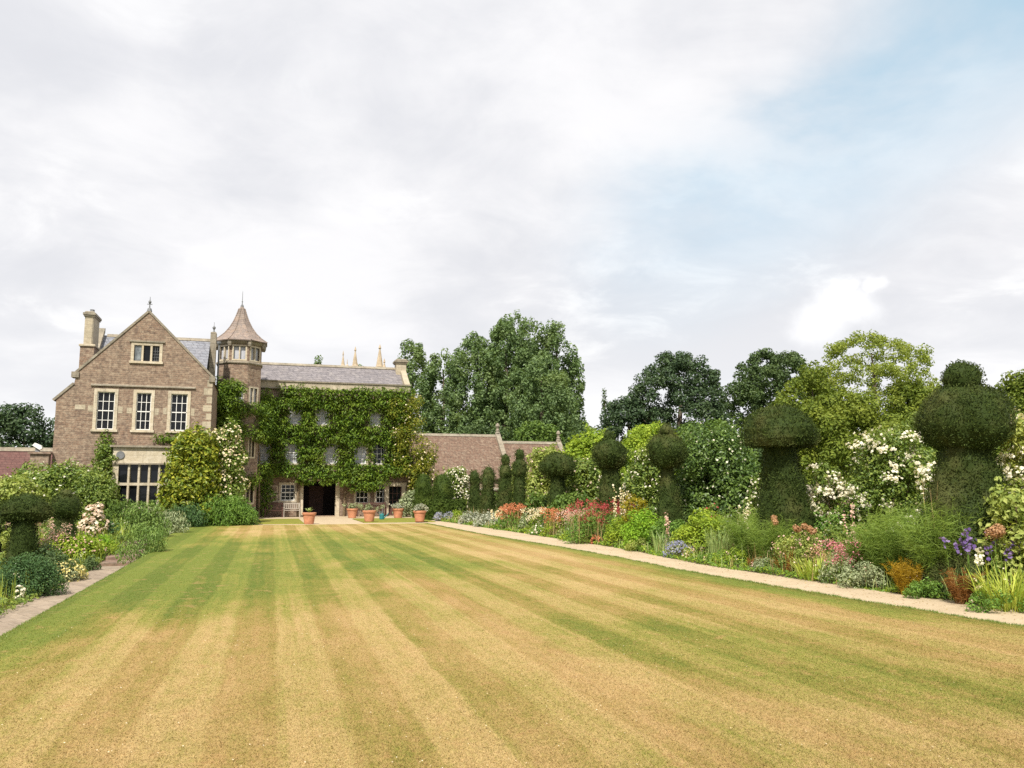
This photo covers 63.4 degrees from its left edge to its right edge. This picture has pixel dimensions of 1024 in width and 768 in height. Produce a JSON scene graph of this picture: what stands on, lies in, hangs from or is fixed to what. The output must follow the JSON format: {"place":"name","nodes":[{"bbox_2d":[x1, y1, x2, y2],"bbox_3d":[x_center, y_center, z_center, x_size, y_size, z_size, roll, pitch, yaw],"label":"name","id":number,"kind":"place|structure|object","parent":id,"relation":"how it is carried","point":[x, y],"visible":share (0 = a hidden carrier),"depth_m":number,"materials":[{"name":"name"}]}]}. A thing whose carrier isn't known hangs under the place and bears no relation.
{"place":"outdoors","nodes":[
{"label":"outdoors","id":0,"kind":"place"},
{"bbox_2d":[0,566,123,635],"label":"stone path","id":1,"kind":"structure","parent":0,"point":[13,618],"depth_m":16.45,"materials":[{"name":"beige stone"}]},
{"bbox_2d":[2,539,128,610],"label":"bed soil","id":2,"kind":"structure","parent":0,"point":[106,554],"depth_m":24.12,"materials":[{"name":"brown soil"}]},
{"bbox_2d":[0,472,51,523],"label":"rose bush","id":3,"kind":"object","parent":2,"relation":"on","point":[9,486],"visible":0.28,"depth_m":34.85,"materials":[{"name":"green plant"}]},
{"bbox_2d":[0,492,54,569],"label":"yew topiary","id":4,"kind":"object","parent":2,"relation":"on","point":[24,513],"visible":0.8,"depth_m":19.96,"materials":[{"name":"green plant"}]},
{"bbox_2d":[0,551,69,597],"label":"border plant","id":5,"kind":"object","parent":2,"relation":"on","point":[23,568],"visible":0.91,"depth_m":17.32,"materials":[{"name":"green plant"}]},
{"bbox_2d":[1,456,104,521],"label":"rose bush","id":6,"kind":"object","parent":2,"relation":"on","point":[53,479],"visible":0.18,"depth_m":38.80,"materials":[{"name":"green plant"}]},
{"bbox_2d":[33,543,80,579],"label":"border plant","id":7,"kind":"object","parent":2,"relation":"on","point":[53,556],"visible":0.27,"depth_m":20.39,"materials":[{"name":"green plant"}]},
{"bbox_2d":[46,488,82,557],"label":"yew topiary","id":8,"kind":"object","parent":2,"relation":"on","point":[66,505],"visible":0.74,"depth_m":25.12,"materials":[{"name":"green plant"}]},
{"bbox_2d":[0,518,137,614],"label":"undergrowth","id":9,"kind":"object","parent":2,"relation":"on","point":[23,600],"visible":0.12,"depth_m":22.55,"materials":[{"name":"green plant"}]},
{"bbox_2d":[49,530,106,561],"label":"border plant","id":10,"kind":"object","parent":2,"relation":"on","point":[83,543],"visible":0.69,"depth_m":24.80,"materials":[{"name":"green plant"}]},
{"bbox_2d":[77,500,109,536],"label":"rose bush","id":11,"kind":"object","parent":2,"relation":"on","point":[93,516],"visible":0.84,"depth_m":29.17,"materials":[{"name":"white plant"}]},
{"bbox_2d":[68,469,125,521],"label":"shrub","id":12,"kind":"object","parent":2,"relation":"on","point":[97,488],"visible":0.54,"depth_m":38.67,"materials":[{"name":"green plant"}]},
{"bbox_2d":[116,500,173,537],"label":"border plant","id":13,"kind":"object","parent":2,"relation":"on","point":[147,514],"visible":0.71,"depth_m":31.27,"materials":[{"name":"green plant"}]},
{"bbox_2d":[124,524,211,554],"bbox_3d":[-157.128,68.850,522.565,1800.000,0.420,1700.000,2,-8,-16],"label":"ground","id":14,"kind":"structure","parent":0,"point":[163,536],"depth_m":32.46,"materials":[{"name":"green plant"}]},
{"bbox_2d":[0,447,52,480],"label":"tiled shed","id":15,"kind":"structure","parent":14,"relation":"on","point":[11,458],"depth_m":46.87,"materials":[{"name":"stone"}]},
{"bbox_2d":[0,402,54,447],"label":"yew tree","id":16,"kind":"object","parent":14,"relation":"on","point":[12,429],"visible":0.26,"depth_m":65.64,"materials":[{"name":"green plant"}]},
{"bbox_2d":[90,440,120,495],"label":"shrub","id":17,"kind":"object","parent":14,"relation":"on","point":[106,459],"visible":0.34,"depth_m":42.30,"materials":[{"name":"green plant"}]},
{"bbox_2d":[165,502,207,527],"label":"border plant","id":18,"kind":"object","parent":14,"relation":"on","point":[194,515],"visible":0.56,"depth_m":39.93,"materials":[{"name":"green plant"}]},
{"bbox_2d":[154,421,227,522],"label":"shrub","id":19,"kind":"object","parent":14,"relation":"on","point":[190,482],"visible":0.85,"depth_m":41.78,"materials":[{"name":"green plant"}]},
{"bbox_2d":[188,492,259,525],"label":"border plant","id":20,"kind":"object","parent":14,"relation":"on","point":[234,511],"visible":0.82,"depth_m":41.67,"materials":[{"name":"green plant"}]},
{"bbox_2d":[52,294,410,516],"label":"manor house","id":21,"kind":"structure","parent":14,"relation":"on","point":[136,385],"depth_m":45.23,"materials":[{"name":"stone"}]},
{"bbox_2d":[90,388,118,431],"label":"sash window","id":22,"kind":"structure","parent":21,"relation":"in","point":[105,405],"depth_m":43.93,"materials":[{"name":"stone"}]},
{"bbox_2d":[110,445,171,512],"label":"bay window","id":23,"kind":"structure","parent":21,"relation":"in","point":[137,467],"depth_m":42.74,"materials":[{"name":"stone"}]},
{"bbox_2d":[130,390,154,432],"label":"sash window","id":24,"kind":"structure","parent":21,"relation":"in","point":[143,400],"depth_m":44.45,"materials":[{"name":"stone"}]},
{"bbox_2d":[129,340,164,363],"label":"attic window","id":25,"kind":"structure","parent":21,"relation":"in","point":[145,353],"depth_m":44.81,"materials":[{"name":"stone"}]},
{"bbox_2d":[165,391,190,432],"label":"sash window","id":26,"kind":"structure","parent":21,"relation":"in","point":[179,402],"depth_m":44.96,"materials":[{"name":"stone"}]},
{"bbox_2d":[215,375,249,483],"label":"creeper","id":27,"kind":"object","parent":21,"relation":"attached to","point":[228,402],"visible":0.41,"depth_m":51.22,"materials":[{"name":"green plant"}]},
{"bbox_2d":[218,387,279,517],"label":"creeper","id":28,"kind":"object","parent":21,"relation":"attached to","point":[265,415],"visible":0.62,"depth_m":53.88,"materials":[{"name":"green plant"}]},
{"bbox_2d":[299,477,339,516],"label":"doorway","id":29,"kind":"structure","parent":21,"relation":"in","point":[323,500],"depth_m":59.84,"materials":[{"name":"stone"}]},
{"bbox_2d":[256,383,417,516],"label":"wisteria","id":30,"kind":"object","parent":21,"relation":"attached to","point":[354,475],"visible":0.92,"depth_m":57.16,"materials":[{"name":"green plant"}]},
{"bbox_2d":[384,483,406,515],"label":"side door","id":31,"kind":"structure","parent":21,"relation":"in","point":[392,493],"depth_m":58.52,"materials":[{"name":"stone"}]},
{"bbox_2d":[382,394,438,515],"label":"creeper","id":32,"kind":"object","parent":21,"relation":"attached to","point":[423,464],"visible":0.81,"depth_m":58.32,"materials":[{"name":"green plant"}]},
{"bbox_2d":[398,338,436,432],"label":"poplar tree","id":33,"kind":"object","parent":14,"relation":"on","point":[412,365],"visible":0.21,"depth_m":131.40,"materials":[{"name":"green plant"}]},
{"bbox_2d":[411,348,470,433],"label":"poplar tree","id":34,"kind":"object","parent":14,"relation":"on","point":[430,376],"visible":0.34,"depth_m":127.62,"materials":[{"name":"green plant"}]},
{"bbox_2d":[409,423,510,498],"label":"tiled barn","id":35,"kind":"structure","parent":14,"relation":"on","point":[477,452],"depth_m":70.09,"materials":[{"name":"tile"}]},
{"bbox_2d":[433,331,516,437],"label":"poplar tree","id":36,"kind":"object","parent":14,"relation":"on","point":[467,364],"visible":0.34,"depth_m":123.30,"materials":[{"name":"green plant"}]},
{"bbox_2d":[465,319,538,440],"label":"poplar tree","id":37,"kind":"object","parent":14,"relation":"on","point":[489,356],"visible":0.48,"depth_m":121.33,"materials":[{"name":"green plant"}]},
{"bbox_2d":[472,309,566,436],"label":"poplar tree","id":38,"kind":"object","parent":14,"relation":"on","point":[525,328],"visible":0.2,"depth_m":124.03,"materials":[{"name":"green plant"}]},
{"bbox_2d":[503,431,564,486],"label":"tiled barn","id":39,"kind":"structure","parent":14,"relation":"on","point":[510,447],"depth_m":72.89,"materials":[{"name":"tile"}]},
{"bbox_2d":[513,420,564,443],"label":"broad bush tree","id":40,"kind":"object","parent":14,"relation":"on","point":[537,431],"visible":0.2,"depth_m":95.82,"materials":[{"name":"green plant"}]},
{"bbox_2d":[502,351,581,450],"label":"poplar tree","id":41,"kind":"object","parent":14,"relation":"on","point":[534,370],"visible":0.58,"depth_m":114.45,"materials":[{"name":"green plant"}]},
{"bbox_2d":[527,318,588,434],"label":"poplar tree","id":42,"kind":"object","parent":14,"relation":"on","point":[554,335],"visible":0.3,"depth_m":126.68,"materials":[{"name":"green plant"}]},
{"bbox_2d":[549,422,625,495],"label":"shrub","id":43,"kind":"object","parent":14,"relation":"on","point":[581,447],"visible":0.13,"depth_m":41.91,"materials":[{"name":"green plant"}]},
{"bbox_2d":[593,394,653,468],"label":"round tree","id":44,"kind":"object","parent":14,"relation":"on","point":[615,420],"visible":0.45,"depth_m":98.15,"materials":[{"name":"green plant"}]},
{"bbox_2d":[621,420,677,485],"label":"broad bush tree","id":45,"kind":"object","parent":14,"relation":"on","point":[639,435],"visible":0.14,"depth_m":62.34,"materials":[{"name":"green plant"}]},
{"bbox_2d":[627,350,730,435],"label":"round tree","id":46,"kind":"object","parent":14,"relation":"on","point":[670,368],"visible":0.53,"depth_m":98.26,"materials":[{"name":"green plant"}]},
{"bbox_2d":[717,347,824,464],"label":"round tree","id":47,"kind":"object","parent":14,"relation":"on","point":[749,389],"visible":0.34,"depth_m":108.00,"materials":[{"name":"green plant"}]},
{"bbox_2d":[768,360,848,476],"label":"ash tree","id":48,"kind":"object","parent":14,"relation":"on","point":[814,385],"visible":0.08,"depth_m":70.18,"materials":[{"name":"green plant"}]},
{"bbox_2d":[796,390,910,484],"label":"broad bush tree","id":49,"kind":"object","parent":14,"relation":"on","point":[839,413],"visible":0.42,"depth_m":52.81,"materials":[{"name":"green plant"}]},
{"bbox_2d":[804,329,941,437],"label":"robinia tree","id":50,"kind":"object","parent":14,"relation":"on","point":[877,371],"visible":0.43,"depth_m":73.39,"materials":[{"name":"green plant"}]},
{"bbox_2d":[873,379,930,455],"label":"ash tree","id":51,"kind":"object","parent":14,"relation":"on","point":[914,398],"visible":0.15,"depth_m":70.11,"materials":[{"name":"green plant"}]},
{"bbox_2d":[994,369,1023,422],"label":"ash tree","id":52,"kind":"object","parent":14,"relation":"on","point":[1013,386],"visible":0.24,"depth_m":63.80,"materials":[{"name":"green plant"}]},
{"bbox_2d":[210,516,440,525],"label":"gravel forecourt","id":53,"kind":"structure","parent":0,"point":[332,520],"depth_m":49.27,"materials":[{"name":"beige gravel"}]},
{"bbox_2d":[207,418,250,506],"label":"rambling rose","id":54,"kind":"object","parent":53,"relation":"on","point":[229,445],"visible":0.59,"depth_m":43.59,"materials":[{"name":"white plant"}]},
{"bbox_2d":[0,523,1023,767],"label":"lawn","id":55,"kind":"structure","parent":0,"point":[308,545],"depth_m":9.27,"materials":[{"name":"green plant"}]},
{"bbox_2d":[112,521,169,564],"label":"border plant","id":56,"kind":"object","parent":55,"relation":"on","point":[131,547],"visible":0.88,"depth_m":23.87,"materials":[{"name":"green plant"}]},
{"bbox_2d":[0,0,1023,446],"label":"sky","id":57,"kind":"structure","parent":0,"point":[724,181],"materials":[{"name":"white"}]},
{"bbox_2d":[427,522,1023,625],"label":"gravel path","id":58,"kind":"structure","parent":0,"point":[943,605],"depth_m":16.59,"materials":[{"name":"beige gravel"}]},
{"bbox_2d":[495,528,1001,606],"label":"flower bed soil","id":59,"kind":"structure","parent":0,"point":[782,574],"depth_m":17.72,"materials":[{"name":"brown soil"}]},
{"bbox_2d":[411,473,432,517],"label":"yew topiary","id":60,"kind":"object","parent":59,"relation":"on","point":[422,485],"visible":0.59,"depth_m":53.99,"materials":[{"name":"green plant"}]},
{"bbox_2d":[431,473,453,499],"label":"yew topiary","id":61,"kind":"object","parent":59,"relation":"on","point":[442,487],"visible":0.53,"depth_m":52.10,"materials":[{"name":"green plant"}]},
{"bbox_2d":[419,498,466,519],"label":"clipped hedge","id":62,"kind":"object","parent":59,"relation":"on","point":[443,506],"visible":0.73,"depth_m":49.95,"materials":[{"name":"green plant"}]},
{"bbox_2d":[443,465,469,510],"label":"rambling rose","id":63,"kind":"object","parent":59,"relation":"on","point":[459,477],"visible":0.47,"depth_m":53.38,"materials":[{"name":"white plant"}]},
{"bbox_2d":[466,469,481,513],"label":"yew topiary","id":64,"kind":"object","parent":59,"relation":"on","point":[474,491],"visible":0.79,"depth_m":48.68,"materials":[{"name":"green plant"}]},
{"bbox_2d":[479,473,494,516],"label":"yew topiary","id":65,"kind":"object","parent":59,"relation":"on","point":[487,502],"visible":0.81,"depth_m":45.16,"materials":[{"name":"green plant"}]},
{"bbox_2d":[495,454,513,514],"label":"yew topiary","id":66,"kind":"object","parent":59,"relation":"on","point":[505,488],"visible":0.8,"depth_m":42.83,"materials":[{"name":"green plant"}]},
{"bbox_2d":[493,502,530,529],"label":"valerian plant","id":67,"kind":"object","parent":59,"relation":"on","point":[503,521],"visible":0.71,"depth_m":37.51,"materials":[{"name":"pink plant"}]},
{"bbox_2d":[509,447,528,516],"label":"yew topiary","id":68,"kind":"object","parent":59,"relation":"on","point":[519,471],"visible":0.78,"depth_m":40.37,"materials":[{"name":"green plant"}]},
{"bbox_2d":[524,442,561,506],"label":"rose bush","id":69,"kind":"object","parent":59,"relation":"on","point":[535,479],"visible":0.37,"depth_m":43.16,"materials":[{"name":"green plant"}]},
{"bbox_2d":[538,451,577,506],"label":"yew topiary","id":70,"kind":"object","parent":59,"relation":"on","point":[557,469],"visible":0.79,"depth_m":34.96,"materials":[{"name":"green plant"}]},
{"bbox_2d":[537,489,597,531],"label":"shrub","id":71,"kind":"object","parent":59,"relation":"on","point":[563,501],"visible":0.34,"depth_m":33.23,"materials":[{"name":"green plant"}]},
{"bbox_2d":[564,455,600,509],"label":"rose bush","id":72,"kind":"object","parent":59,"relation":"on","point":[586,475],"visible":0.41,"depth_m":36.20,"materials":[{"name":"green plant"}]},
{"bbox_2d":[562,498,635,543],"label":"valerian plant","id":73,"kind":"object","parent":59,"relation":"on","point":[586,523],"visible":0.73,"depth_m":28.08,"materials":[{"name":"green plant"}]},
{"bbox_2d":[590,429,629,532],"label":"yew topiary","id":74,"kind":"object","parent":59,"relation":"on","point":[609,452],"visible":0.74,"depth_m":29.54,"materials":[{"name":"green plant"}]},
{"bbox_2d":[620,508,660,548],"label":"border plant","id":75,"kind":"object","parent":59,"relation":"on","point":[642,528],"visible":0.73,"depth_m":24.88,"materials":[{"name":"green plant"}]},
{"bbox_2d":[621,447,660,511],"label":"rose bush","id":76,"kind":"object","parent":59,"relation":"on","point":[638,483],"visible":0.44,"depth_m":31.18,"materials":[{"name":"green plant"}]},
{"bbox_2d":[646,516,685,546],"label":"border plant","id":77,"kind":"object","parent":59,"relation":"on","point":[674,525],"visible":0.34,"depth_m":24.22,"materials":[{"name":"green plant"}]},
{"bbox_2d":[644,422,688,533],"bbox_3d":[4.831,3.131,25.490,1.387,3.959,1.518,2,-8,-16],"label":"yew topiary","id":78,"kind":"object","parent":59,"relation":"on","point":[667,451],"visible":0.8,"depth_m":25.29,"materials":[{"name":"green plant"}]},
{"bbox_2d":[672,507,727,554],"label":"border plant","id":79,"kind":"object","parent":59,"relation":"on","point":[705,521],"visible":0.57,"depth_m":22.40,"materials":[{"name":"green plant"}]},
{"bbox_2d":[674,414,753,525],"bbox_3d":[6.530,3.161,27.218,3.645,4.564,3.347,-5,-9,32],"label":"rose bush","id":80,"kind":"object","parent":59,"relation":"on","point":[709,452],"visible":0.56,"depth_m":26.59,"materials":[{"name":"green plant"}]},
{"bbox_2d":[434,507,1023,603],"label":"undergrowth","id":81,"kind":"object","parent":59,"relation":"on","point":[710,563],"visible":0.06,"depth_m":19.80,"materials":[{"name":"green plant"}]},
{"bbox_2d":[709,452,762,520],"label":"shrub","id":82,"kind":"object","parent":59,"relation":"on","point":[751,471],"visible":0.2,"depth_m":26.12,"materials":[{"name":"green plant"}]},
{"bbox_2d":[714,503,771,557],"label":"feathery plant","id":83,"kind":"object","parent":59,"relation":"on","point":[737,534],"visible":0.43,"depth_m":20.11,"materials":[{"name":"green plant"}]},
{"bbox_2d":[740,514,802,558],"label":"feathery plant","id":84,"kind":"object","parent":59,"relation":"on","point":[765,544],"visible":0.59,"depth_m":18.99,"materials":[{"name":"green plant"}]},
{"bbox_2d":[738,403,820,557],"bbox_3d":[6.571,2.421,19.934,2.060,3.964,2.002,2,-8,-16],"label":"yew topiary","id":85,"kind":"object","parent":59,"relation":"on","point":[782,435],"visible":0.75,"depth_m":19.51,"materials":[{"name":"green plant"}]},
{"bbox_2d":[771,527,824,569],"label":"border plant","id":86,"kind":"object","parent":59,"relation":"on","point":[801,544],"visible":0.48,"depth_m":18.12,"materials":[{"name":"green plant"}]},
{"bbox_2d":[806,461,848,531],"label":"rose bush","id":87,"kind":"object","parent":59,"relation":"on","point":[829,484],"visible":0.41,"depth_m":20.71,"materials":[{"name":"white plant"}]},
{"bbox_2d":[813,536,865,583],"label":"valerian plant","id":88,"kind":"object","parent":59,"relation":"on","point":[839,561],"visible":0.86,"depth_m":16.10,"materials":[{"name":"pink plant"}]},
{"bbox_2d":[813,512,870,564],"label":"plant","id":89,"kind":"object","parent":59,"relation":"on","point":[828,534],"visible":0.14,"depth_m":17.88,"materials":[{"name":"green plant"}]},
{"bbox_2d":[809,504,875,539],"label":"shrub","id":90,"kind":"object","parent":59,"relation":"on","point":[821,524],"visible":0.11,"depth_m":19.20,"materials":[{"name":"green plant"}]},
{"bbox_2d":[837,560,886,588],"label":"border plant","id":91,"kind":"object","parent":59,"relation":"on","point":[869,574],"visible":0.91,"depth_m":15.29,"materials":[{"name":"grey plant"}]},
{"bbox_2d":[829,521,898,576],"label":"feathery plant","id":92,"kind":"object","parent":59,"relation":"on","point":[852,549],"visible":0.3,"depth_m":16.10,"materials":[{"name":"plant"}]},
{"bbox_2d":[829,419,936,533],"bbox_3d":[8.676,2.541,19.111,2.454,3.472,2.474,-7,-10,43],"label":"rose bush","id":93,"kind":"object","parent":59,"relation":"on","point":[887,448],"visible":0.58,"depth_m":18.71,"materials":[{"name":"green plant"}]},
{"bbox_2d":[844,502,922,586],"bbox_3d":[7.218,2.991,15.489,1.889,1.595,1.882,2,-8,-16],"label":"feathery plant","id":94,"kind":"object","parent":59,"relation":"on","point":[881,553],"visible":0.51,"depth_m":15.44,"materials":[{"name":"green plant"}]},
{"bbox_2d":[879,557,926,594],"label":"feathery plant","id":95,"kind":"object","parent":59,"relation":"on","point":[901,580],"visible":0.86,"depth_m":14.28,"materials":[{"name":"plant"}]},
{"bbox_2d":[902,577,942,598],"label":"border plant","id":96,"kind":"object","parent":59,"relation":"on","point":[913,590],"visible":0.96,"depth_m":13.83,"materials":[{"name":"green plant"}]},
{"bbox_2d":[878,481,999,576],"bbox_3d":[7.401,2.672,14.560,1.919,1.992,1.945,2,-8,-16],"label":"feathery plant","id":97,"kind":"object","parent":59,"relation":"on","point":[922,545],"visible":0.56,"depth_m":14.23,"materials":[{"name":"plant"}]},
{"bbox_2d":[907,359,1017,598],"bbox_3d":[7.999,1.647,14.817,2.346,4.206,2.099,2,-8,-16],"label":"yew topiary","id":98,"kind":"object","parent":59,"relation":"on","point":[963,424],"visible":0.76,"depth_m":14.35,"materials":[{"name":"green plant"}]},
{"bbox_2d":[939,566,986,604],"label":"feathery plant","id":99,"kind":"object","parent":59,"relation":"on","point":[958,592],"visible":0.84,"depth_m":13.12,"materials":[{"name":"brown plant"}]},
{"bbox_2d":[939,528,999,602],"bbox_3d":[7.470,2.950,13.562,0.919,1.189,0.770,-7,-10,44],"label":"iris plant","id":100,"kind":"object","parent":59,"relation":"on","point":[967,547],"visible":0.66,"depth_m":13.68,"materials":[{"name":"purple plant"}]},
{"bbox_2d":[947,558,1023,612],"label":"strap leaved plant","id":101,"kind":"object","parent":59,"relation":"on","point":[1018,594],"visible":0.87,"depth_m":12.43,"materials":[{"name":"green plant"}]},
{"bbox_2d":[964,587,1023,612],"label":"border plant","id":102,"kind":"object","parent":59,"relation":"on","point":[982,599],"visible":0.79,"depth_m":12.27,"materials":[{"name":"green plant"}]},
{"bbox_2d":[974,476,1023,588],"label":"shrub","id":103,"kind":"object","parent":59,"relation":"on","point":[1000,505],"visible":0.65,"depth_m":13.54,"materials":[{"name":"green plant"}]},
{"bbox_2d":[996,408,1023,497],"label":"rose bush","id":104,"kind":"object","parent":59,"relation":"on","point":[1014,455],"visible":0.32,"depth_m":14.58,"materials":[{"name":"green plant"}]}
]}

